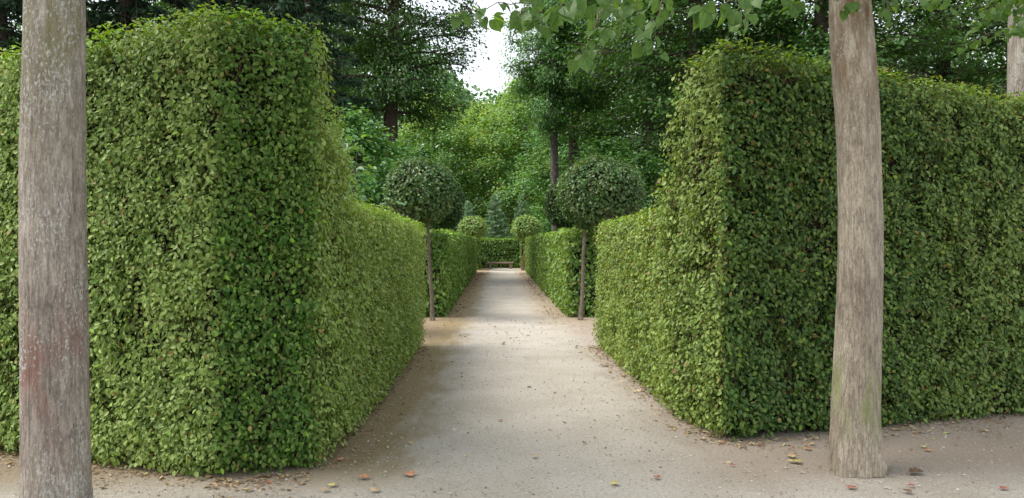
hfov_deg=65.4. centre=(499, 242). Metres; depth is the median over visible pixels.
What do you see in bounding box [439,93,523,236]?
deciduous tree
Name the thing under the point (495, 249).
clipped hedge
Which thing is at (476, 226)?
ball tree
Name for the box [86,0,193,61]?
conifer tree
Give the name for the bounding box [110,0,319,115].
beech tree
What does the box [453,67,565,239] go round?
deciduous tree
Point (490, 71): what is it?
sky
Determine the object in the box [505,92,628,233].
deciduous tree
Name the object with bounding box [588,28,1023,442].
clipped hedge
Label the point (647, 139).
beech tree
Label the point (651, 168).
leafy bush
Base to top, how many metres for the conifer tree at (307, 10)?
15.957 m
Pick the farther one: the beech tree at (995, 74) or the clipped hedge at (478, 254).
the clipped hedge at (478, 254)
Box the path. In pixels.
[0,268,1023,497]
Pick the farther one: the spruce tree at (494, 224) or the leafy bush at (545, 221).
the spruce tree at (494, 224)
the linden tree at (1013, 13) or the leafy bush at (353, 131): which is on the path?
the linden tree at (1013, 13)
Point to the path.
(506, 308)
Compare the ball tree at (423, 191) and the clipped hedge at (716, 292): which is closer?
the clipped hedge at (716, 292)
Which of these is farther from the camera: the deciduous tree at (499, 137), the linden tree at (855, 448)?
the deciduous tree at (499, 137)
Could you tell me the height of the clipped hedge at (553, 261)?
2.094 m
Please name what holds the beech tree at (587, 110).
on the ground
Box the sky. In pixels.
[10,0,1005,198]
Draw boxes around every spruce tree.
[455,200,475,231]
[482,193,510,239]
[506,192,529,238]
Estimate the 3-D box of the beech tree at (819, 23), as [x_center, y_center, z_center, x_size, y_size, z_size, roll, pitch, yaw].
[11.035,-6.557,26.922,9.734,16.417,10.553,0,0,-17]
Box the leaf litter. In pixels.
[0,272,1022,497]
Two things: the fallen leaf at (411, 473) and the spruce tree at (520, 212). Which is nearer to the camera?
the fallen leaf at (411, 473)
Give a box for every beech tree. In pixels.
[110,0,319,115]
[283,0,500,206]
[313,3,402,170]
[497,0,604,230]
[501,0,625,229]
[543,0,726,204]
[552,0,828,140]
[672,0,987,112]
[807,0,1006,102]
[894,0,1007,99]
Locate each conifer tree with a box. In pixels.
[0,0,95,76]
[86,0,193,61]
[185,0,364,194]
[251,0,386,206]
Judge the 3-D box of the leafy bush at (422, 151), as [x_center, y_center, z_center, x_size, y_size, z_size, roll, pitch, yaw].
[-4.051,-1.801,39.897,4.394,6.867,5.117,0,0,6]
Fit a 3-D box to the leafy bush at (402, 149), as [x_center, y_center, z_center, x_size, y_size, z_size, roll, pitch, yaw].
[-4.320,-1.188,29.999,5.350,5.641,4.594,0,0,-21]
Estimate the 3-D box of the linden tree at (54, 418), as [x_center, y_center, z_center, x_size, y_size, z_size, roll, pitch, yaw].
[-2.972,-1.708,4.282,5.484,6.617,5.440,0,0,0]
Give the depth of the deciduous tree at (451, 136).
69.20 m
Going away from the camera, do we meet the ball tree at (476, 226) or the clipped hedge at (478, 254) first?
the ball tree at (476, 226)
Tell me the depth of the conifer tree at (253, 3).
25.46 m
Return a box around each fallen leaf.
[403,470,414,475]
[788,458,801,461]
[908,467,922,472]
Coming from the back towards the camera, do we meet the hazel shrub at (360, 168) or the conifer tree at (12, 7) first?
the conifer tree at (12, 7)
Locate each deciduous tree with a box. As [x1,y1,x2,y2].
[398,86,493,229]
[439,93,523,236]
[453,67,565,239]
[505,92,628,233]
[518,130,579,230]
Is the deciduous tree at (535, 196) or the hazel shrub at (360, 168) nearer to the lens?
the hazel shrub at (360, 168)
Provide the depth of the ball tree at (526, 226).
45.96 m
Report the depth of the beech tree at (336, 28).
59.49 m
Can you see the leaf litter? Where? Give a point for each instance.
(410, 442)
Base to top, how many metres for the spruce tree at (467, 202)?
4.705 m
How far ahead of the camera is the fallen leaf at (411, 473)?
5.47 m
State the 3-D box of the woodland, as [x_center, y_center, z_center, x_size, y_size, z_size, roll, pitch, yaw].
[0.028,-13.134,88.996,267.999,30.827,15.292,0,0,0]
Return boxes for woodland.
[8,0,1005,230]
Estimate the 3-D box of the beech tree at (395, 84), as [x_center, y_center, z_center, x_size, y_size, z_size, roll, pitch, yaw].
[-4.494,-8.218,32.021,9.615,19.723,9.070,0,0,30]
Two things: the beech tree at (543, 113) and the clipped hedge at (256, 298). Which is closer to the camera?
the clipped hedge at (256, 298)
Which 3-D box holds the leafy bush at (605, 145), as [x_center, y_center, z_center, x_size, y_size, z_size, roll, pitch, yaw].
[4.606,-1.433,32.035,5.815,6.131,4.994,0,0,-36]
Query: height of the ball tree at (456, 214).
4.090 m
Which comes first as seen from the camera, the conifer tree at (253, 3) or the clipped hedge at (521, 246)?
the conifer tree at (253, 3)
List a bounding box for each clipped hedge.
[0,0,429,477]
[418,228,477,316]
[476,238,481,269]
[481,237,520,267]
[519,241,525,267]
[524,225,604,317]
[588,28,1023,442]
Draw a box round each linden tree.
[18,0,93,497]
[446,0,898,477]
[905,0,1023,105]
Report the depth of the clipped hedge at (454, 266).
17.69 m
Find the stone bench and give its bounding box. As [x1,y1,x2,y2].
[487,262,513,268]
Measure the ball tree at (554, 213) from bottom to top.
3.998 m
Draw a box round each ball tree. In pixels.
[382,156,458,319]
[430,182,465,229]
[458,215,487,239]
[511,215,542,270]
[542,181,578,230]
[554,152,647,319]
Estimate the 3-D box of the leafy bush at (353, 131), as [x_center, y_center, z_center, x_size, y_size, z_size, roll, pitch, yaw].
[-4.029,-1.115,22.112,4.474,5.494,5.210,0,0,-37]
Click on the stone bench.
(509, 263)
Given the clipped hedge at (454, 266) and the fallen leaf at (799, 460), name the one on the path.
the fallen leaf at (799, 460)
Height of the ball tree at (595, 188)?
3.547 m
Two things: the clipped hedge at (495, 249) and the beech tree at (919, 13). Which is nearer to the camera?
the beech tree at (919, 13)
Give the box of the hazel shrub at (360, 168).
[318,119,404,216]
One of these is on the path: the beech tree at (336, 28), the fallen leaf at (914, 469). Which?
the fallen leaf at (914, 469)
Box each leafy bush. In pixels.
[322,102,426,210]
[348,137,442,229]
[404,139,459,231]
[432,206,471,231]
[529,189,551,232]
[538,130,657,230]
[617,146,680,214]
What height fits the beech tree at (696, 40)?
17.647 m
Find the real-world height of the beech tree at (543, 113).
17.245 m

